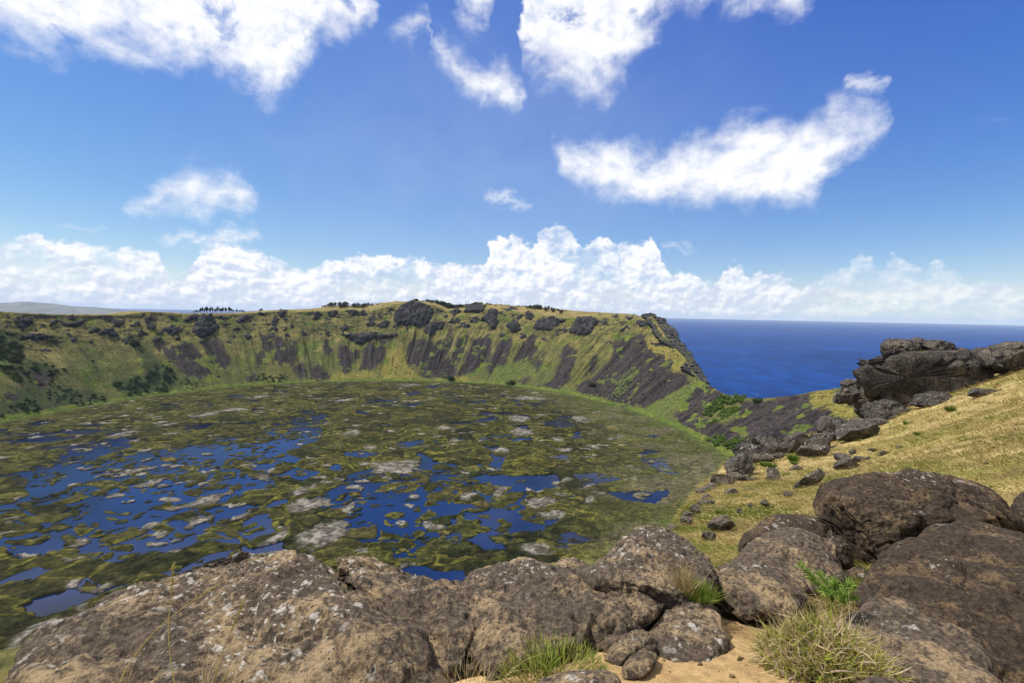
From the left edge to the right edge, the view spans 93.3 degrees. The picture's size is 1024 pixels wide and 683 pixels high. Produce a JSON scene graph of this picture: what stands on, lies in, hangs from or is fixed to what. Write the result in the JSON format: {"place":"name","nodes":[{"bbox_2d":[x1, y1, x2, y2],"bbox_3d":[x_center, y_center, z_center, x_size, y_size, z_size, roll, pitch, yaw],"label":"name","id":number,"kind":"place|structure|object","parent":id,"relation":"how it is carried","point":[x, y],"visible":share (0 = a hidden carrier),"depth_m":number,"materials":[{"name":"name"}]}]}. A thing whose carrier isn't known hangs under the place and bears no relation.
{"place":"outdoors","nodes":[
{"label":"outdoors","id":0,"kind":"place"},
{"bbox_2d":[0,301,121,313],"bbox_3d":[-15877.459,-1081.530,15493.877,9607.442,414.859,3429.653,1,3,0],"label":"hills","id":1,"kind":"structure","parent":0,"point":[34,307],"depth_m":14637.08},
{"bbox_2d":[0,385,679,616],"bbox_3d":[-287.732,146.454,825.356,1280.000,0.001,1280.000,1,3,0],"label":"lake water","id":2,"kind":"structure","parent":0,"point":[54,603],"depth_m":512.49,"materials":[{"name":"liquid"}]},
{"bbox_2d":[18,539,42,545],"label":"reed islet","id":3,"kind":"object","parent":2,"relation":"in","point":[29,542],"visible":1,"depth_m":404.31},
{"bbox_2d":[79,586,95,592],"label":"reed islet","id":4,"kind":"object","parent":2,"relation":"in","point":[86,589],"visible":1,"depth_m":340.06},
{"bbox_2d":[93,480,121,488],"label":"reed islet","id":5,"kind":"object","parent":2,"relation":"in","point":[101,484],"visible":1,"depth_m":541.32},
{"bbox_2d":[151,505,176,509],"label":"reed islet","id":6,"kind":"object","parent":2,"relation":"in","point":[164,507],"visible":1,"depth_m":479.81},
{"bbox_2d":[160,457,175,461],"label":"reed islet","id":7,"kind":"object","parent":2,"relation":"in","point":[168,459],"visible":1,"depth_m":630.93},
{"bbox_2d":[157,497,181,501],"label":"reed islet","id":8,"kind":"object","parent":2,"relation":"in","point":[167,499],"visible":1,"depth_m":499.83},
{"bbox_2d":[179,465,201,470],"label":"reed islet","id":9,"kind":"object","parent":2,"relation":"in","point":[190,467],"visible":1,"depth_m":600.64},
{"bbox_2d":[0,380,729,652],"bbox_3d":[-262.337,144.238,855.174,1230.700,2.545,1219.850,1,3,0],"label":"floating reeds","id":10,"kind":"object","parent":2,"relation":"on","point":[615,441],"visible":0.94,"depth_m":597.43,"materials":[{"name":"plant"}]},
{"bbox_2d":[384,512,404,518],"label":"reed islet","id":11,"kind":"object","parent":2,"relation":"in","point":[394,515],"visible":1,"depth_m":471.14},
{"bbox_2d":[412,530,425,537],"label":"reed islet","id":12,"kind":"object","parent":2,"relation":"in","point":[418,533],"visible":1,"depth_m":433.30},
{"bbox_2d":[472,500,488,507],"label":"reed islet","id":13,"kind":"object","parent":2,"relation":"in","point":[480,504],"visible":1,"depth_m":502.01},
{"bbox_2d":[0,301,859,682],"bbox_3d":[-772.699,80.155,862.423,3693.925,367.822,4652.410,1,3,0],"label":"terrain","id":14,"kind":"structure","parent":0,"point":[646,377],"depth_m":1253.15,"materials":[{"name":"plant"}]},
{"bbox_2d":[12,316,35,330],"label":"rock crag","id":15,"kind":"structure","parent":14,"relation":"on","point":[21,322],"depth_m":1035.20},
{"bbox_2d":[18,333,53,340],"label":"rock crag","id":16,"kind":"structure","parent":14,"relation":"on","point":[36,336],"depth_m":1029.24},
{"bbox_2d":[50,319,86,326],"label":"rock crag","id":17,"kind":"structure","parent":14,"relation":"on","point":[76,323],"depth_m":1106.49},
{"bbox_2d":[97,327,118,336],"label":"rock crag","id":18,"kind":"structure","parent":14,"relation":"on","point":[110,332],"depth_m":1161.13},
{"bbox_2d":[106,318,124,327],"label":"rock crag","id":19,"kind":"structure","parent":14,"relation":"on","point":[119,323],"depth_m":1196.01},
{"bbox_2d":[137,328,147,336],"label":"rock crag","id":20,"kind":"structure","parent":14,"relation":"on","point":[141,333],"depth_m":1219.63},
{"bbox_2d":[144,316,155,330],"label":"rock crag","id":21,"kind":"structure","parent":14,"relation":"on","point":[150,326],"depth_m":1254.23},
{"bbox_2d":[157,324,182,336],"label":"rock crag","id":22,"kind":"structure","parent":14,"relation":"on","point":[173,329],"depth_m":1274.93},
{"bbox_2d":[183,313,198,322],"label":"rock crag","id":23,"kind":"structure","parent":14,"relation":"on","point":[191,317],"depth_m":1342.69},
{"bbox_2d":[192,313,218,337],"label":"rock crag","id":24,"kind":"structure","parent":14,"relation":"on","point":[204,326],"depth_m":1337.45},
{"bbox_2d":[236,314,254,323],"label":"rock crag","id":25,"kind":"structure","parent":14,"relation":"on","point":[241,319],"depth_m":1437.38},
{"bbox_2d":[277,308,288,317],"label":"rock crag","id":26,"kind":"structure","parent":14,"relation":"on","point":[281,313],"depth_m":1506.60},
{"bbox_2d":[313,311,322,320],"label":"rock crag","id":27,"kind":"structure","parent":14,"relation":"on","point":[317,314],"depth_m":1548.10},
{"bbox_2d":[327,310,337,317],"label":"rock crag","id":28,"kind":"structure","parent":14,"relation":"on","point":[332,314],"depth_m":1569.61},
{"bbox_2d":[339,324,348,332],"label":"rock crag","id":29,"kind":"structure","parent":14,"relation":"on","point":[344,328],"depth_m":1527.28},
{"bbox_2d":[344,309,358,315],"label":"rock crag","id":30,"kind":"structure","parent":14,"relation":"on","point":[353,312],"depth_m":1593.72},
{"bbox_2d":[336,331,397,344],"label":"rock crag","id":31,"kind":"structure","parent":14,"relation":"on","point":[360,338],"depth_m":1508.66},
{"bbox_2d":[366,314,376,326],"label":"rock crag","id":32,"kind":"structure","parent":14,"relation":"on","point":[372,319],"depth_m":1583.06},
{"bbox_2d":[376,319,388,328],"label":"rock crag","id":33,"kind":"structure","parent":14,"relation":"on","point":[384,323],"depth_m":1567.42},
{"bbox_2d":[393,299,433,328],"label":"rock crag","id":34,"kind":"structure","parent":14,"relation":"on","point":[419,314],"depth_m":1621.20,"materials":[{"name":"stone"}]},
{"bbox_2d":[423,321,445,337],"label":"rock crag","id":35,"kind":"structure","parent":14,"relation":"on","point":[430,328],"depth_m":1585.73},
{"bbox_2d":[446,317,460,323],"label":"rock crag","id":36,"kind":"structure","parent":14,"relation":"on","point":[456,320],"depth_m":1608.84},
{"bbox_2d":[450,307,461,315],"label":"rock crag","id":37,"kind":"structure","parent":14,"relation":"on","point":[455,311],"depth_m":1642.89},
{"bbox_2d":[180,351,739,423],"bbox_3d":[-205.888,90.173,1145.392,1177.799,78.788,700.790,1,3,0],"label":"undergrowth","id":38,"kind":"object","parent":14,"relation":"on","point":[733,409],"visible":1,"depth_m":824.42,"materials":[{"name":"green plant"}]},
{"bbox_2d":[463,302,486,312],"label":"rock crag","id":39,"kind":"structure","parent":14,"relation":"on","point":[478,307],"depth_m":1665.31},
{"bbox_2d":[480,308,498,329],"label":"rock crag","id":40,"kind":"structure","parent":14,"relation":"on","point":[489,317],"depth_m":1599.96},
{"bbox_2d":[506,319,521,333],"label":"rock crag","id":41,"kind":"structure","parent":14,"relation":"on","point":[513,325],"depth_m":1553.22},
{"bbox_2d":[524,310,533,319],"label":"rock crag","id":42,"kind":"structure","parent":14,"relation":"on","point":[529,315],"depth_m":1580.58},
{"bbox_2d":[533,316,564,331],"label":"rock crag","id":43,"kind":"structure","parent":14,"relation":"on","point":[549,323],"depth_m":1510.93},
{"bbox_2d":[567,316,598,336],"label":"rock crag","id":44,"kind":"structure","parent":14,"relation":"on","point":[583,326],"depth_m":1432.57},
{"bbox_2d":[634,320,647,326],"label":"rock crag","id":45,"kind":"structure","parent":14,"relation":"on","point":[641,323],"depth_m":1324.19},
{"bbox_2d":[640,313,709,384],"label":"sea cliff","id":46,"kind":"structure","parent":14,"relation":"on","point":[671,333],"depth_m":1186.31,"materials":[{"name":"stone"}]},
{"bbox_2d":[0,0,1023,324],"label":"sky","id":47,"kind":"structure","parent":0,"point":[789,160],"materials":[{"name":"blue"}]},
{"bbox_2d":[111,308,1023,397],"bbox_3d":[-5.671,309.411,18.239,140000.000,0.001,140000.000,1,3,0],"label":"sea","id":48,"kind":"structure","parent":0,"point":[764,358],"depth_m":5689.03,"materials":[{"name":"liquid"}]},
{"bbox_2d":[454,369,1023,682],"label":"ground","id":49,"kind":"structure","parent":0,"point":[724,664],"depth_m":12.45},
{"bbox_2d":[91,660,157,682],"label":"grass tuft","id":50,"kind":"object","parent":49,"relation":"on","point":[129,676],"visible":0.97,"depth_m":1.89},
{"bbox_2d":[119,584,220,682],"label":"grass stalk","id":51,"kind":"object","parent":49,"relation":"on","point":[162,624],"depth_m":2.02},
{"bbox_2d":[168,561,176,682],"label":"grass stalk","id":52,"kind":"object","parent":49,"relation":"on","point":[172,579],"depth_m":1.87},
{"bbox_2d":[4,549,449,682],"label":"boulder","id":53,"kind":"object","parent":49,"relation":"on","point":[304,618],"visible":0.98,"depth_m":2.47,"materials":[{"name":"stone"}]},
{"bbox_2d":[192,654,246,682],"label":"grass tuft","id":54,"kind":"object","parent":53,"relation":"on","point":[227,672],"visible":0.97,"depth_m":1.91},
{"bbox_2d":[212,599,244,682],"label":"grass stalk","id":55,"kind":"object","parent":49,"relation":"on","point":[240,609],"depth_m":1.91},
{"bbox_2d":[428,654,501,682],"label":"grass tuft","id":56,"kind":"object","parent":49,"relation":"on","point":[466,672],"visible":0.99,"depth_m":2.31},
{"bbox_2d":[336,555,665,682],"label":"rock ledge","id":57,"kind":"object","parent":49,"relation":"on","point":[516,599],"visible":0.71,"depth_m":2.89,"materials":[{"name":"stone"}]},
{"bbox_2d":[554,557,585,568],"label":"boulder","id":58,"kind":"object","parent":57,"relation":"on","point":[569,563],"visible":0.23,"depth_m":3.98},
{"bbox_2d":[632,601,659,627],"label":"boulder","id":59,"kind":"object","parent":57,"relation":"on","point":[645,615],"visible":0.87,"depth_m":2.84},
{"bbox_2d":[459,627,544,682],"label":"grass tuft","id":60,"kind":"object","parent":49,"relation":"on","point":[514,667],"visible":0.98,"depth_m":2.31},
{"bbox_2d":[525,643,567,677],"bbox_3d":[0.153,1.580,2.396,0.216,0.107,0.218,4,4,39],"label":"grass tuft","id":61,"kind":"object","parent":49,"relation":"on","point":[555,659],"visible":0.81,"depth_m":2.41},
{"bbox_2d":[492,628,621,682],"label":"grass tuft","id":62,"kind":"object","parent":49,"relation":"on","point":[562,651],"visible":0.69,"depth_m":2.43,"materials":[{"name":"plant"}]},
{"bbox_2d":[538,668,620,682],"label":"boulder","id":63,"kind":"object","parent":49,"relation":"on","point":[598,675],"visible":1,"depth_m":2.21,"materials":[{"name":"stone"}]},
{"bbox_2d":[604,629,656,665],"bbox_3d":[0.641,1.690,2.641,0.390,0.215,0.268,-1,4,-34],"label":"boulder","id":64,"kind":"object","parent":49,"relation":"on","point":[625,647],"visible":0.76,"depth_m":2.55,"materials":[{"name":"stone"}]},
{"bbox_2d":[622,650,657,679],"bbox_3d":[0.644,1.637,2.439,0.156,0.150,0.294,3,4,24],"label":"boulder","id":65,"kind":"object","parent":49,"relation":"on","point":[640,666],"visible":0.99,"depth_m":2.36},
{"bbox_2d":[579,525,720,608],"bbox_3d":[1.084,1.734,3.658,0.900,0.505,1.390,3,4,28],"label":"boulder","id":66,"kind":"object","parent":49,"relation":"on","point":[628,563],"visible":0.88,"depth_m":3.34,"materials":[{"name":"stone"}]},
{"bbox_2d":[657,555,709,601],"bbox_3d":[1.112,1.521,3.157,0.393,0.265,0.327,3,4,27],"label":"grass tuft","id":67,"kind":"object","parent":66,"relation":"on","point":[682,585],"visible":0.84,"depth_m":3.12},
{"bbox_2d":[682,576,727,605],"bbox_3d":[1.222,1.589,3.091,0.307,0.116,0.343,-2,5,-43],"label":"grass tuft","id":68,"kind":"object","parent":66,"relation":"on","point":[707,595],"visible":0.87,"depth_m":3.07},
{"bbox_2d":[529,608,778,682],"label":"gravel","id":69,"kind":"structure","parent":49,"relation":"on","point":[739,658],"depth_m":2.53,"materials":[{"name":"gravel"}]},
{"bbox_2d":[680,516,691,524],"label":"slope rock","id":70,"kind":"object","parent":49,"relation":"on","point":[687,519],"visible":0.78,"depth_m":12.06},
{"bbox_2d":[682,511,695,517],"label":"slope rock","id":71,"kind":"object","parent":49,"relation":"on","point":[687,513],"visible":0.6,"depth_m":12.94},
{"bbox_2d":[649,600,730,662],"bbox_3d":[1.048,1.749,2.832,0.435,0.253,0.803,3,4,33],"label":"boulder","id":72,"kind":"object","parent":49,"relation":"on","point":[690,631],"visible":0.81,"depth_m":2.72,"materials":[{"name":"stone"}]},
{"bbox_2d":[701,531,715,540],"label":"slope rock","id":73,"kind":"object","parent":49,"relation":"on","point":[708,535],"visible":0.88,"depth_m":9.50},
{"bbox_2d":[707,515,734,531],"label":"slope rock","id":74,"kind":"object","parent":49,"relation":"on","point":[720,522],"visible":0.96,"depth_m":10.87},
{"bbox_2d":[710,474,734,484],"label":"slope rock","id":75,"kind":"object","parent":49,"relation":"on","point":[724,479],"visible":0.64,"depth_m":21.68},
{"bbox_2d":[724,488,737,494],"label":"slope rock","id":76,"kind":"object","parent":49,"relation":"on","point":[731,490],"visible":0.66,"depth_m":17.29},
{"bbox_2d":[727,472,741,480],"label":"slope rock","id":77,"kind":"object","parent":49,"relation":"on","point":[733,475],"visible":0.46,"depth_m":22.84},
{"bbox_2d":[724,453,753,475],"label":"slope rock","id":78,"kind":"object","parent":49,"relation":"on","point":[742,463],"visible":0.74,"depth_m":25.02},
{"bbox_2d":[738,475,759,481],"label":"slope rock","id":79,"kind":"object","parent":49,"relation":"on","point":[744,477],"visible":0.64,"depth_m":22.15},
{"bbox_2d":[732,443,768,455],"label":"slope rock","id":80,"kind":"object","parent":49,"relation":"on","point":[749,449],"visible":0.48,"depth_m":31.34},
{"bbox_2d":[751,453,766,462],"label":"slope rock","id":81,"kind":"object","parent":49,"relation":"on","point":[756,457],"visible":0.8,"depth_m":29.55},
{"bbox_2d":[712,560,808,621],"bbox_3d":[1.819,1.853,3.581,0.643,0.371,1.000,3,4,30],"label":"boulder","id":82,"kind":"object","parent":49,"relation":"on","point":[738,580],"visible":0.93,"depth_m":3.33,"materials":[{"name":"stone"}]},
{"bbox_2d":[761,453,774,461],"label":"slope rock","id":83,"kind":"object","parent":49,"relation":"on","point":[770,458],"visible":0.9,"depth_m":29.57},
{"bbox_2d":[763,461,778,467],"bbox_3d":[14.012,6.646,26.139,0.853,0.402,0.741,2,3,14],"label":"green weed","id":84,"kind":"object","parent":49,"relation":"on","point":[772,465],"visible":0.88,"depth_m":26.05,"materials":[{"name":"green plant"}]},
{"bbox_2d":[752,436,789,453],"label":"slope rock","id":85,"kind":"object","parent":49,"relation":"on","point":[773,445],"visible":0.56,"depth_m":37.48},
{"bbox_2d":[766,468,779,480],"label":"slope rock","id":86,"kind":"object","parent":49,"relation":"on","point":[772,473],"visible":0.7,"depth_m":21.52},
{"bbox_2d":[770,453,784,458],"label":"slope rock","id":87,"kind":"object","parent":49,"relation":"on","point":[778,455],"visible":0.84,"depth_m":30.30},
{"bbox_2d":[737,514,836,552],"bbox_3d":[3.256,2.403,5.682,1.588,0.768,0.961,-2,5,-44],"label":"boulder","id":88,"kind":"object","parent":49,"relation":"on","point":[801,521],"visible":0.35,"depth_m":5.49,"materials":[{"name":"stone"}]},
{"bbox_2d":[731,527,847,596],"bbox_3d":[2.661,2.114,4.554,0.876,0.566,1.767,4,5,42],"label":"boulder","id":89,"kind":"object","parent":49,"relation":"on","point":[790,545],"visible":0.67,"depth_m":4.32,"materials":[{"name":"stone"}]},
{"bbox_2d":[784,451,801,461],"bbox_3d":[15.951,6.538,27.435,1.043,0.533,1.064,4,4,38],"label":"green weed","id":90,"kind":"object","parent":49,"relation":"on","point":[795,458],"visible":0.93,"depth_m":27.38,"materials":[{"name":"green plant"}]},
{"bbox_2d":[783,432,804,453],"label":"slope rock","id":91,"kind":"object","parent":49,"relation":"on","point":[794,441],"visible":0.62,"depth_m":38.67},
{"bbox_2d":[789,465,802,470],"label":"slope rock","id":92,"kind":"object","parent":49,"relation":"on","point":[796,467],"visible":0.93,"depth_m":23.84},
{"bbox_2d":[795,431,808,438],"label":"slope rock","id":93,"kind":"object","parent":49,"relation":"on","point":[803,434],"visible":0.53,"depth_m":47.00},
{"bbox_2d":[792,468,824,488],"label":"slope rock","id":94,"kind":"object","parent":49,"relation":"on","point":[816,476],"visible":0.82,"depth_m":15.86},
{"bbox_2d":[796,443,830,456],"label":"slope rock","id":95,"kind":"object","parent":49,"relation":"on","point":[813,450],"visible":0.98,"depth_m":28.42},
{"bbox_2d":[806,434,832,445],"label":"slope rock","id":96,"kind":"object","parent":49,"relation":"on","point":[819,439],"visible":0.66,"depth_m":39.43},
{"bbox_2d":[796,558,860,616],"bbox_3d":[1.960,1.549,3.020,0.236,0.324,0.349,-1,4,-33],"label":"fern weed","id":97,"kind":"object","parent":49,"relation":"on","point":[835,590],"visible":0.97,"depth_m":3.01,"materials":[{"name":"green plant"}]},
{"bbox_2d":[816,415,841,432],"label":"slope rock","id":98,"kind":"object","parent":49,"relation":"on","point":[829,424],"visible":0.67,"depth_m":44.37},
{"bbox_2d":[832,391,846,403],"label":"boulder","id":99,"kind":"object","parent":49,"relation":"on","point":[837,398],"visible":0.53,"depth_m":136.95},
{"bbox_2d":[833,453,850,459],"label":"slope rock","id":100,"kind":"object","parent":49,"relation":"on","point":[837,456],"visible":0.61,"depth_m":23.48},
{"bbox_2d":[830,535,853,570],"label":"boulder","id":101,"kind":"object","parent":49,"relation":"on","point":[844,549],"visible":0.59,"depth_m":4.89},
{"bbox_2d":[716,508,972,682],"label":"grass tussock","id":102,"kind":"object","parent":49,"relation":"on","point":[814,649],"depth_m":2.38,"materials":[{"name":"plant"}]},
{"bbox_2d":[666,368,1023,621],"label":"dry grass","id":103,"kind":"structure","parent":49,"relation":"on","point":[684,529],"depth_m":15.99,"materials":[{"name":"plant"}]},
{"bbox_2d":[833,457,859,469],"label":"slope rock","id":104,"kind":"object","parent":49,"relation":"on","point":[843,463],"visible":0.72,"depth_m":20.74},
{"bbox_2d":[839,379,856,404],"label":"boulder","id":105,"kind":"object","parent":49,"relation":"on","point":[848,388],"visible":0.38,"depth_m":128.30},
{"bbox_2d":[845,567,868,581],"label":"boulder","id":106,"kind":"object","parent":49,"relation":"on","point":[861,572],"visible":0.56,"depth_m":4.48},
{"bbox_2d":[835,420,879,440],"bbox_3d":[28.441,7.412,39.857,3.315,1.735,1.747,1,3,0],"label":"slope rock","id":107,"kind":"object","parent":49,"relation":"on","point":[851,430],"visible":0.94,"depth_m":39.42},
{"bbox_2d":[853,456,869,461],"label":"slope rock","id":108,"kind":"object","parent":49,"relation":"on","point":[857,458],"visible":0.59,"depth_m":22.18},
{"bbox_2d":[856,415,888,425],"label":"slope rock","id":109,"kind":"object","parent":49,"relation":"on","point":[878,420],"visible":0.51,"depth_m":42.80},
{"bbox_2d":[857,676,900,682],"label":"boulder","id":110,"kind":"object","parent":49,"relation":"on","point":[877,679],"visible":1,"depth_m":2.09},
{"bbox_2d":[813,468,1023,565],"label":"boulder","id":111,"kind":"object","parent":49,"relation":"on","point":[869,517],"visible":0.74,"depth_m":5.39,"materials":[{"name":"stone"}]},
{"bbox_2d":[850,337,994,419],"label":"rock crag","id":112,"kind":"structure","parent":49,"relation":"on","point":[891,382],"depth_m":51.02,"materials":[{"name":"stone"}]},
{"bbox_2d":[844,596,1001,682],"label":"boulder","id":113,"kind":"object","parent":49,"relation":"on","point":[939,650],"visible":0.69,"depth_m":2.68,"materials":[{"name":"stone"}]},
{"bbox_2d":[853,521,1023,682],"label":"boulder","id":114,"kind":"object","parent":49,"relation":"on","point":[967,576],"visible":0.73,"depth_m":3.45,"materials":[{"name":"stone"}]},
{"bbox_2d":[944,404,958,411],"bbox_3d":[35.105,5.304,38.671,1.115,0.636,1.335,3,4,31],"label":"green weed","id":115,"kind":"object","parent":49,"relation":"on","point":[948,409],"visible":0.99,"depth_m":38.60,"materials":[{"name":"green plant"}]},
{"bbox_2d":[971,347,994,357],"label":"boulder","id":116,"kind":"object","parent":49,"relation":"on","point":[981,351],"visible":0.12,"depth_m":56.65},
{"bbox_2d":[967,388,1002,397],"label":"slope rock","id":117,"kind":"object","parent":49,"relation":"on","point":[977,392],"visible":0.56,"depth_m":40.06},
{"bbox_2d":[982,350,1023,373],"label":"boulder","id":118,"kind":"object","parent":49,"relation":"on","point":[1000,362],"visible":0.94,"depth_m":50.44,"materials":[{"name":"stone"}]},
{"bbox_2d":[987,341,1023,351],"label":"boulder","id":119,"kind":"object","parent":49,"relation":"on","point":[1016,346],"visible":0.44,"depth_m":61.13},
{"bbox_2d":[1010,492,1023,532],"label":"boulder","id":120,"kind":"object","parent":49,"relation":"on","point":[1017,506],"visible":0.62,"depth_m":6.81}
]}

